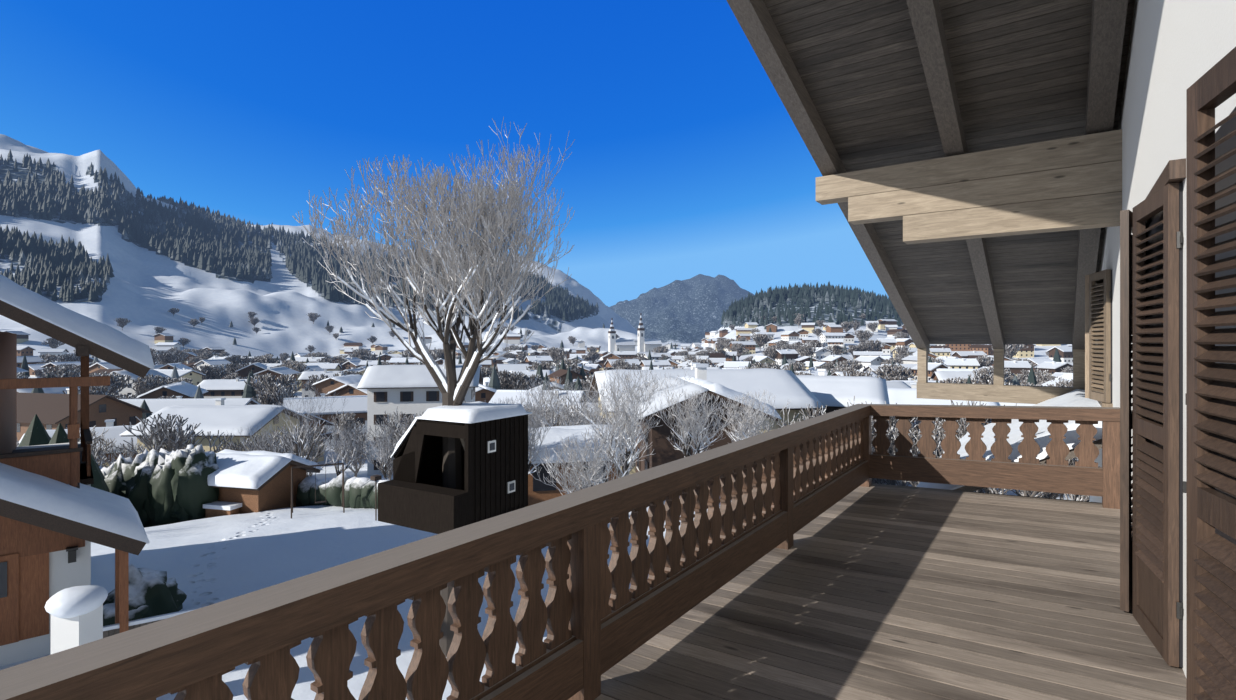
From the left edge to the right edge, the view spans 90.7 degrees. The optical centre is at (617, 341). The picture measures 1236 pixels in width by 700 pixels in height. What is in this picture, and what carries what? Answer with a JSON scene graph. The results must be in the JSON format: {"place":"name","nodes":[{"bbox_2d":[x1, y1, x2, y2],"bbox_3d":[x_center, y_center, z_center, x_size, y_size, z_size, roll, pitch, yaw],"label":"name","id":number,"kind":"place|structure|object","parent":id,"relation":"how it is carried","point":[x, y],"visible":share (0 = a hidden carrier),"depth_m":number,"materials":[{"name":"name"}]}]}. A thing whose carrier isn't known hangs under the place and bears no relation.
{"place":"outdoors","nodes":[
{"label":"outdoors","id":0,"kind":"place"},
{"bbox_2d":[0,0,888,306],"label":"sky","id":1,"kind":"structure","parent":0,"point":[686,160],"materials":[{"name":"blue"}]},
{"bbox_2d":[0,134,1072,699],"bbox_3d":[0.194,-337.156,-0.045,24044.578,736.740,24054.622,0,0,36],"label":"snowy ground","id":2,"kind":"structure","parent":0,"point":[212,560],"depth_m":715.77,"materials":[{"name":"snow"}]},
{"bbox_2d":[39,353,59,363],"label":"town tree","id":3,"kind":"object","parent":2,"relation":"on","point":[47,358],"visible":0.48,"depth_m":321.83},
{"bbox_2d":[41,338,64,347],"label":"town tree","id":4,"kind":"object","parent":2,"relation":"on","point":[53,343],"visible":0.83,"depth_m":451.60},
{"bbox_2d":[18,414,108,491],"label":"conifer trees","id":5,"kind":"object","parent":2,"relation":"on","point":[36,433],"visible":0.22,"depth_m":28.44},
{"bbox_2d":[41,365,89,377],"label":"town tree","id":6,"kind":"object","parent":2,"relation":"on","point":[61,371],"visible":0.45,"depth_m":205.24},
{"bbox_2d":[51,353,80,361],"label":"town tree","id":7,"kind":"object","parent":2,"relation":"on","point":[72,357],"visible":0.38,"depth_m":310.68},
{"bbox_2d":[0,274,154,665],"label":"neighbour chalet","id":8,"kind":"object","parent":2,"relation":"on","point":[59,514],"visible":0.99,"depth_m":13.03,"materials":[{"name":"wood"}]},
{"bbox_2d":[50,425,115,461],"bbox_3d":[-53.774,12.327,61.904,5.795,8.361,6.273,0,0,-9],"label":"town tree","id":9,"kind":"object","parent":2,"relation":"on","point":[94,446],"visible":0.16,"depth_m":61.91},
{"bbox_2d":[63,386,115,397],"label":"town tree","id":10,"kind":"object","parent":2,"relation":"on","point":[99,391],"visible":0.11,"depth_m":141.70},
{"bbox_2d":[90,371,136,396],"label":"town tree","id":11,"kind":"object","parent":2,"relation":"on","point":[116,384],"visible":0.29,"depth_m":166.18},
{"bbox_2d":[114,318,130,329],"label":"town tree","id":12,"kind":"object","parent":2,"relation":"on","point":[122,322],"visible":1,"depth_m":573.95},
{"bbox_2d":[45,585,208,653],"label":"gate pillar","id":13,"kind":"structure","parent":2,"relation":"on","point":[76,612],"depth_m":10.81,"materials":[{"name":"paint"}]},
{"bbox_2d":[115,393,139,398],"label":"town tree","id":14,"kind":"object","parent":2,"relation":"on","point":[134,396],"visible":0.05,"depth_m":138.99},
{"bbox_2d":[98,441,157,466],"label":"town tree","id":15,"kind":"object","parent":2,"relation":"on","point":[125,453],"visible":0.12,"depth_m":53.46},
{"bbox_2d":[129,374,170,394],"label":"town tree","id":16,"kind":"object","parent":2,"relation":"on","point":[147,383],"visible":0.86,"depth_m":179.17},
{"bbox_2d":[154,353,187,364],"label":"town tree","id":17,"kind":"object","parent":2,"relation":"on","point":[169,358],"visible":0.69,"depth_m":332.44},
{"bbox_2d":[116,413,233,453],"bbox_3d":[-29.029,8.504,39.891,6.245,8.059,4.663,0,0,-1],"label":"town tree","id":18,"kind":"object","parent":2,"relation":"on","point":[173,440],"visible":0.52,"depth_m":39.42,"materials":[{"name":"plant"}]},
{"bbox_2d":[163,377,192,384],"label":"town tree","id":19,"kind":"object","parent":2,"relation":"on","point":[174,380],"visible":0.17,"depth_m":184.60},
{"bbox_2d":[192,349,217,356],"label":"town tree","id":20,"kind":"object","parent":2,"relation":"on","point":[201,351],"visible":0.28,"depth_m":456.93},
{"bbox_2d":[196,351,215,360],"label":"town tree","id":21,"kind":"object","parent":2,"relation":"on","point":[204,356],"visible":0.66,"depth_m":416.84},
{"bbox_2d":[188,365,231,380],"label":"town tree","id":22,"kind":"object","parent":2,"relation":"on","point":[212,372],"visible":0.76,"depth_m":241.15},
{"bbox_2d":[223,372,242,378],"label":"town tree","id":23,"kind":"object","parent":2,"relation":"on","point":[229,376],"visible":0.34,"depth_m":237.55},
{"bbox_2d":[221,362,247,376],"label":"town tree","id":24,"kind":"object","parent":2,"relation":"on","point":[231,368],"visible":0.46,"depth_m":262.10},
{"bbox_2d":[215,438,256,451],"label":"town tree","id":25,"kind":"object","parent":2,"relation":"on","point":[230,446],"visible":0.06,"depth_m":39.90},
{"bbox_2d":[224,355,252,364],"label":"town tree","id":26,"kind":"object","parent":2,"relation":"on","point":[235,359],"visible":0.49,"depth_m":342.63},
{"bbox_2d":[99,444,388,636],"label":"hedge shrubs","id":27,"kind":"object","parent":2,"relation":"on","point":[161,487],"visible":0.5,"depth_m":27.91,"materials":[{"name":"plant"}]},
{"bbox_2d":[203,449,322,517],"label":"garden shed","id":28,"kind":"structure","parent":2,"relation":"on","point":[250,481],"depth_m":28.55,"materials":[{"name":"brown"}]},
{"bbox_2d":[231,434,295,453],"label":"town tree","id":29,"kind":"object","parent":2,"relation":"on","point":[260,442],"visible":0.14,"depth_m":43.50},
{"bbox_2d":[252,354,279,362],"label":"town tree","id":30,"kind":"object","parent":2,"relation":"on","point":[266,358],"visible":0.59,"depth_m":351.84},
{"bbox_2d":[244,373,305,396],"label":"town tree","id":31,"kind":"object","parent":2,"relation":"on","point":[267,378],"visible":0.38,"depth_m":159.56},
{"bbox_2d":[252,382,297,404],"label":"town tree","id":32,"kind":"object","parent":2,"relation":"on","point":[264,397],"visible":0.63,"depth_m":135.65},
{"bbox_2d":[241,425,322,454],"bbox_3d":[-26.066,9.976,47.922,5.232,6.960,5.560,0,0,33],"label":"town tree","id":33,"kind":"object","parent":2,"relation":"on","point":[280,436],"visible":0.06,"depth_m":47.03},
{"bbox_2d":[285,361,309,371],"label":"town tree","id":34,"kind":"object","parent":2,"relation":"on","point":[297,366],"visible":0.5,"depth_m":251.96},
{"bbox_2d":[257,418,340,476],"bbox_3d":[-21.307,8.471,41.119,4.963,6.469,3.767,0,0,-7],"label":"town tree","id":35,"kind":"object","parent":2,"relation":"on","point":[314,453],"visible":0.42,"depth_m":40.75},
{"bbox_2d":[306,312,320,323],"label":"town tree","id":36,"kind":"object","parent":2,"relation":"on","point":[313,316],"visible":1,"depth_m":800.20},
{"bbox_2d":[303,374,330,391],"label":"town tree","id":37,"kind":"object","parent":2,"relation":"on","point":[313,379],"visible":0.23,"depth_m":190.80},
{"bbox_2d":[291,463,381,520],"bbox_3d":[-11.926,6.369,25.231,2.365,2.220,5.378,0,0,-41],"label":"swing frame","id":38,"kind":"object","parent":2,"relation":"on","point":[375,478],"visible":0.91,"depth_m":26.37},
{"bbox_2d":[330,411,365,457],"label":"town tree","id":39,"kind":"object","parent":2,"relation":"on","point":[347,422],"visible":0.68,"depth_m":86.81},
{"bbox_2d":[333,370,363,375],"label":"town tree","id":40,"kind":"object","parent":2,"relation":"on","point":[349,373],"visible":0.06,"depth_m":178.28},
{"bbox_2d":[323,430,377,476],"bbox_3d":[-28.164,12.462,64.167,5.452,6.228,4.769,0,0,-34],"label":"town tree","id":41,"kind":"object","parent":2,"relation":"on","point":[360,462],"visible":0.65,"depth_m":64.19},
{"bbox_2d":[347,348,373,357],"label":"town tree","id":42,"kind":"object","parent":2,"relation":"on","point":[359,352],"visible":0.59,"depth_m":440.16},
{"bbox_2d":[364,440,397,479],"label":"town tree","id":43,"kind":"object","parent":2,"relation":"on","point":[389,465],"visible":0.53,"depth_m":60.71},
{"bbox_2d":[364,408,419,454],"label":"town tree","id":44,"kind":"object","parent":2,"relation":"on","point":[394,426],"visible":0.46,"depth_m":66.97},
{"bbox_2d":[394,411,423,439],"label":"town tree","id":45,"kind":"object","parent":2,"relation":"on","point":[407,424],"visible":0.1,"depth_m":55.56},
{"bbox_2d":[429,348,455,359],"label":"town tree","id":46,"kind":"object","parent":2,"relation":"on","point":[438,353],"visible":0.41,"depth_m":391.67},
{"bbox_2d":[378,401,531,533],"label":"tree house","id":47,"kind":"structure","parent":2,"relation":"on","point":[415,494],"depth_m":12.76,"materials":[{"name":"black wood"}]},
{"bbox_2d":[479,366,491,384],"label":"town tree","id":48,"kind":"object","parent":2,"relation":"on","point":[486,373],"visible":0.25,"depth_m":230.09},
{"bbox_2d":[218,117,791,656],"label":"garden trees","id":49,"kind":"object","parent":2,"relation":"on","point":[472,271],"visible":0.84,"depth_m":13.59,"materials":[{"name":"grey plant"}]},
{"bbox_2d":[488,369,528,389],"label":"town tree","id":50,"kind":"object","parent":2,"relation":"on","point":[505,377],"visible":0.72,"depth_m":174.02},
{"bbox_2d":[516,351,528,361],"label":"town tree","id":51,"kind":"object","parent":2,"relation":"on","point":[521,355],"visible":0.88,"depth_m":464.20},
{"bbox_2d":[511,373,543,389],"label":"town tree","id":52,"kind":"object","parent":2,"relation":"on","point":[530,382],"visible":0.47,"depth_m":174.49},
{"bbox_2d":[0,149,1061,419],"bbox_3d":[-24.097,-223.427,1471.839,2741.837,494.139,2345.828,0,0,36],"label":"conifer forest","id":53,"kind":"object","parent":2,"relation":"on","point":[62,263],"visible":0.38,"depth_m":1029.27,"materials":[{"name":"plant"}]},
{"bbox_2d":[4,319,1072,478],"bbox_3d":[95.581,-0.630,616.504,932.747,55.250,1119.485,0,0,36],"label":"town houses","id":54,"kind":"structure","parent":2,"relation":"on","point":[373,392],"depth_m":86.52,"materials":[{"name":"white wood"}]},
{"bbox_2d":[526,360,557,370],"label":"town tree","id":55,"kind":"object","parent":2,"relation":"on","point":[546,365],"visible":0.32,"depth_m":256.51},
{"bbox_2d":[527,396,580,427],"bbox_3d":[-7.280,9.623,57.721,7.585,9.136,7.356,0,0,35],"label":"town tree","id":56,"kind":"object","parent":2,"relation":"on","point":[549,412],"visible":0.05,"depth_m":58.20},
{"bbox_2d":[544,347,569,364],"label":"town tree","id":57,"kind":"object","parent":2,"relation":"on","point":[555,354],"visible":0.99,"depth_m":435.15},
{"bbox_2d":[528,396,611,426],"bbox_3d":[-3.631,8.010,47.767,8.208,8.090,5.066,0,0,10],"label":"town tree","id":58,"kind":"object","parent":2,"relation":"on","point":[568,412],"visible":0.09,"depth_m":47.17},
{"bbox_2d":[555,358,585,367],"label":"town tree","id":59,"kind":"object","parent":2,"relation":"on","point":[569,361],"visible":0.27,"depth_m":295.94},
{"bbox_2d":[566,363,588,374],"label":"town tree","id":60,"kind":"object","parent":2,"relation":"on","point":[573,368],"visible":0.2,"depth_m":244.90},
{"bbox_2d":[526,424,633,506],"bbox_3d":[-2.346,5.875,27.000,5.285,4.323,4.477,0,0,-12],"label":"log cabin","id":61,"kind":"object","parent":2,"relation":"on","point":[539,491],"visible":0.38,"depth_m":25.27,"materials":[{"name":"brown"}]},
{"bbox_2d":[580,376,591,391],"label":"town tree","id":62,"kind":"object","parent":2,"relation":"on","point":[585,382],"visible":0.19,"depth_m":170.96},
{"bbox_2d":[561,411,618,425],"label":"town tree","id":63,"kind":"object","parent":2,"relation":"on","point":[595,420],"visible":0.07,"depth_m":45.18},
{"bbox_2d":[611,358,628,368],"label":"town tree","id":64,"kind":"object","parent":2,"relation":"on","point":[618,363],"visible":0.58,"depth_m":350.47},
{"bbox_2d":[608,313,661,352],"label":"church towers","id":65,"kind":"structure","parent":2,"relation":"on","point":[644,345],"depth_m":715.98,"materials":[{"name":"white paint"}]},
{"bbox_2d":[651,345,667,352],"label":"town tree","id":66,"kind":"object","parent":2,"relation":"on","point":[662,349],"visible":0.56,"depth_m":484.62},
{"bbox_2d":[686,358,717,366],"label":"town tree","id":67,"kind":"object","parent":2,"relation":"on","point":[709,361],"visible":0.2,"depth_m":267.95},
{"bbox_2d":[720,338,736,351],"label":"town tree","id":68,"kind":"object","parent":2,"relation":"on","point":[725,343],"visible":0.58,"depth_m":528.48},
{"bbox_2d":[729,343,748,360],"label":"town tree","id":69,"kind":"object","parent":2,"relation":"on","point":[738,348],"visible":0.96,"depth_m":463.46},
{"bbox_2d":[750,334,772,350],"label":"town tree","id":70,"kind":"object","parent":2,"relation":"on","point":[760,340],"visible":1,"depth_m":521.25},
{"bbox_2d":[745,361,780,368],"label":"town tree","id":71,"kind":"object","parent":2,"relation":"on","point":[762,365],"visible":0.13,"depth_m":236.88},
{"bbox_2d":[763,344,779,359],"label":"town tree","id":72,"kind":"object","parent":2,"relation":"on","point":[770,352],"visible":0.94,"depth_m":413.36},
{"bbox_2d":[783,362,805,370],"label":"town tree","id":73,"kind":"object","parent":2,"relation":"on","point":[797,366],"visible":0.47,"depth_m":272.48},
{"bbox_2d":[765,401,826,430],"bbox_3d":[13.898,8.204,45.684,5.296,7.719,5.570,0,0,25],"label":"bare shrub","id":74,"kind":"object","parent":2,"relation":"on","point":[809,414],"visible":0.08,"depth_m":45.20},
{"bbox_2d":[796,344,819,357],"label":"town tree","id":75,"kind":"object","parent":2,"relation":"on","point":[803,350],"visible":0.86,"depth_m":402.29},
{"bbox_2d":[804,340,825,347],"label":"town tree","id":76,"kind":"object","parent":2,"relation":"on","point":[818,344],"visible":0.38,"depth_m":441.00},
{"bbox_2d":[825,345,848,354],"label":"town tree","id":77,"kind":"object","parent":2,"relation":"on","point":[837,350],"visible":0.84,"depth_m":426.94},
{"bbox_2d":[825,367,854,374],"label":"town tree","id":78,"kind":"object","parent":2,"relation":"on","point":[839,369],"visible":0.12,"depth_m":238.14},
{"bbox_2d":[839,321,853,331],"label":"town tree","id":79,"kind":"object","parent":2,"relation":"on","point":[847,326],"visible":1,"depth_m":628.78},
{"bbox_2d":[832,359,863,370],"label":"town tree","id":80,"kind":"object","parent":2,"relation":"on","point":[854,364],"visible":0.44,"depth_m":273.09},
{"bbox_2d":[847,345,858,358],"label":"town tree","id":81,"kind":"object","parent":2,"relation":"on","point":[852,348],"visible":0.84,"depth_m":440.66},
{"bbox_2d":[838,369,878,377],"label":"town tree","id":82,"kind":"object","parent":2,"relation":"on","point":[856,373],"visible":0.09,"depth_m":183.64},
{"bbox_2d":[852,330,872,341],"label":"town tree","id":83,"kind":"object","parent":2,"relation":"on","point":[862,336],"visible":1,"depth_m":524.93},
{"bbox_2d":[834,396,895,446],"bbox_3d":[17.784,7.959,42.793,5.620,8.209,5.678,0,0,19],"label":"bare shrub","id":84,"kind":"object","parent":2,"relation":"on","point":[873,420],"visible":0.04,"depth_m":42.22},
{"bbox_2d":[858,342,872,351],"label":"town tree","id":85,"kind":"object","parent":2,"relation":"on","point":[863,347],"visible":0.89,"depth_m":440.77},
{"bbox_2d":[866,322,879,331],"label":"town tree","id":86,"kind":"object","parent":2,"relation":"on","point":[873,326],"visible":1,"depth_m":666.03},
{"bbox_2d":[865,339,885,351],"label":"town tree","id":87,"kind":"object","parent":2,"relation":"on","point":[876,345],"visible":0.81,"depth_m":450.31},
{"bbox_2d":[872,417,896,452],"bbox_3d":[17.074,8.348,42.733,4.132,6.866,7.206,0,0,2],"label":"bare shrub","id":88,"kind":"object","parent":2,"relation":"on","point":[874,431],"visible":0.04,"depth_m":41.62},
{"bbox_2d":[873,363,914,378],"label":"town tree","id":89,"kind":"object","parent":2,"relation":"on","point":[888,370],"visible":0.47,"depth_m":204.62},
{"bbox_2d":[872,403,921,484],"bbox_3d":[18.853,8.296,43.032,6.466,7.771,3.666,0,0,-14],"label":"bare shrub","id":90,"kind":"object","parent":2,"relation":"on","point":[892,421],"visible":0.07,"depth_m":42.78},
{"bbox_2d":[892,346,912,357],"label":"town tree","id":91,"kind":"object","parent":2,"relation":"on","point":[904,351],"visible":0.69,"depth_m":404.62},
{"bbox_2d":[887,425,918,485],"bbox_3d":[19.660,8.608,41.559,4.773,6.340,2.973,0,0,-30],"label":"bare shrub","id":92,"kind":"object","parent":2,"relation":"on","point":[893,450],"visible":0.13,"depth_m":41.14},
{"bbox_2d":[893,369,916,379],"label":"town tree","id":93,"kind":"object","parent":2,"relation":"on","point":[904,377],"visible":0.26,"depth_m":204.13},
{"bbox_2d":[892,424,960,486],"bbox_3d":[20.620,8.614,40.427,5.083,6.272,4.872,0,0,26],"label":"bare shrub","id":94,"kind":"object","parent":2,"relation":"on","point":[917,450],"visible":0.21,"depth_m":40.03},
{"bbox_2d":[913,417,960,435],"bbox_3d":[29.721,10.735,56.553,6.386,8.718,6.512,0,0,-44],"label":"bare shrub","id":95,"kind":"object","parent":2,"relation":"on","point":[918,421],"visible":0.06,"depth_m":57.22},
{"bbox_2d":[940,377,978,383],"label":"town tree","id":96,"kind":"object","parent":2,"relation":"on","point":[959,380],"visible":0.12,"depth_m":166.25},
{"bbox_2d":[917,400,1016,491],"bbox_3d":[24.459,7.999,41.245,6.262,8.935,6.009,0,0,-24],"label":"bare shrub","id":97,"kind":"object","parent":2,"relation":"on","point":[964,427],"visible":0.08,"depth_m":41.96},
{"bbox_2d":[972,356,993,367],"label":"town tree","id":98,"kind":"object","parent":2,"relation":"on","point":[982,360],"visible":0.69,"depth_m":303.97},
{"bbox_2d":[968,366,1010,383],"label":"town tree","id":99,"kind":"object","parent":2,"relation":"on","point":[984,375],"visible":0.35,"depth_m":186.23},
{"bbox_2d":[989,488,1012,493],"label":"town tree","id":100,"kind":"object","parent":2,"relation":"on","point":[994,490],"visible":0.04,"depth_m":39.69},
{"bbox_2d":[1004,369,1019,384],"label":"town tree","id":101,"kind":"object","parent":2,"relation":"on","point":[1009,373],"visible":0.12,"depth_m":225.12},
{"bbox_2d":[1004,344,1028,358],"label":"town tree","id":102,"kind":"object","parent":2,"relation":"on","point":[1011,350],"visible":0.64,"depth_m":381.30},
{"bbox_2d":[1012,369,1035,382],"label":"town tree","id":103,"kind":"object","parent":2,"relation":"on","point":[1024,375],"visible":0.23,"depth_m":240.59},
{"bbox_2d":[1023,369,1052,380],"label":"town tree","id":104,"kind":"object","parent":2,"relation":"on","point":[1043,375],"visible":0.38,"depth_m":212.33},
{"bbox_2d":[1016,458,1072,496],"bbox_3d":[26.616,8.613,38.560,6.088,7.022,5.733,0,0,-28],"label":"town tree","id":105,"kind":"object","parent":2,"relation":"on","point":[1026,493],"visible":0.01,"depth_m":38.91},
{"bbox_2d":[1040,492,1063,498],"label":"town tree","id":106,"kind":"object","parent":2,"relation":"on","point":[1053,495],"depth_m":41.22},
{"bbox_2d":[1047,379,1072,386],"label":"town tree","id":107,"kind":"object","parent":2,"relation":"on","point":[1062,383],"visible":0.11,"depth_m":148.70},
{"bbox_2d":[1065,457,1089,501],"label":"town tree","id":108,"kind":"object","parent":2,"relation":"on","point":[1083,498],"visible":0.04,"depth_m":37.06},
{"bbox_2d":[1090,0,1235,675],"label":"house wall","id":109,"kind":"structure","parent":2,"relation":"on","point":[1177,49],"depth_m":3.60,"materials":[{"name":"paint"}]},
{"bbox_2d":[816,129,1121,403],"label":"purlins","id":110,"kind":"object","parent":109,"relation":"attached to","point":[1069,183],"visible":0.86,"depth_m":6.40,"materials":[{"name":"wood"}]},
{"bbox_2d":[727,0,1127,354],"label":"rafters","id":111,"kind":"object","parent":110,"relation":"on","point":[760,30],"visible":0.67,"depth_m":6.01,"materials":[{"name":"wood"}]},
{"bbox_2d":[763,0,1134,343],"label":"roof boards","id":112,"kind":"object","parent":111,"relation":"on","point":[1020,69],"depth_m":6.19,"materials":[{"name":"brown"}]},
{"bbox_2d":[917,389,1101,491],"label":"roof snow","id":113,"kind":"structure","parent":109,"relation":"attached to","point":[1075,398],"depth_m":7.40,"materials":[{"name":"snow"}]},
{"bbox_2d":[1085,269,1185,492],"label":"window shutters","id":114,"kind":"object","parent":109,"relation":"attached to","point":[1098,341],"depth_m":6.96,"materials":[{"name":"brown wood"}]},
{"bbox_2d":[1120,47,1235,699],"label":"window shutters","id":115,"kind":"object","parent":109,"relation":"attached to","point":[1151,330],"depth_m":2.09,"materials":[{"name":"brown wood"}]},
{"bbox_2d":[594,483,1185,699],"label":"balcony floor","id":116,"kind":"structure","parent":0,"point":[874,591],"depth_m":3.65,"materials":[{"name":"brown wood"}]},
{"bbox_2d":[0,404,872,699],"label":"railing","id":117,"kind":"object","parent":116,"relation":"on","point":[752,500],"visible":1,"depth_m":2.54,"materials":[{"name":"brown wood"}]},
{"bbox_2d":[869,404,1119,508],"bbox_3d":[3.914,1.119,6.546,2.278,0.962,0.190,0,0,36],"label":"balcony railing","id":118,"kind":"object","parent":116,"relation":"on","point":[1085,474],"visible":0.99,"depth_m":6.39,"materials":[{"name":"brown wood"}]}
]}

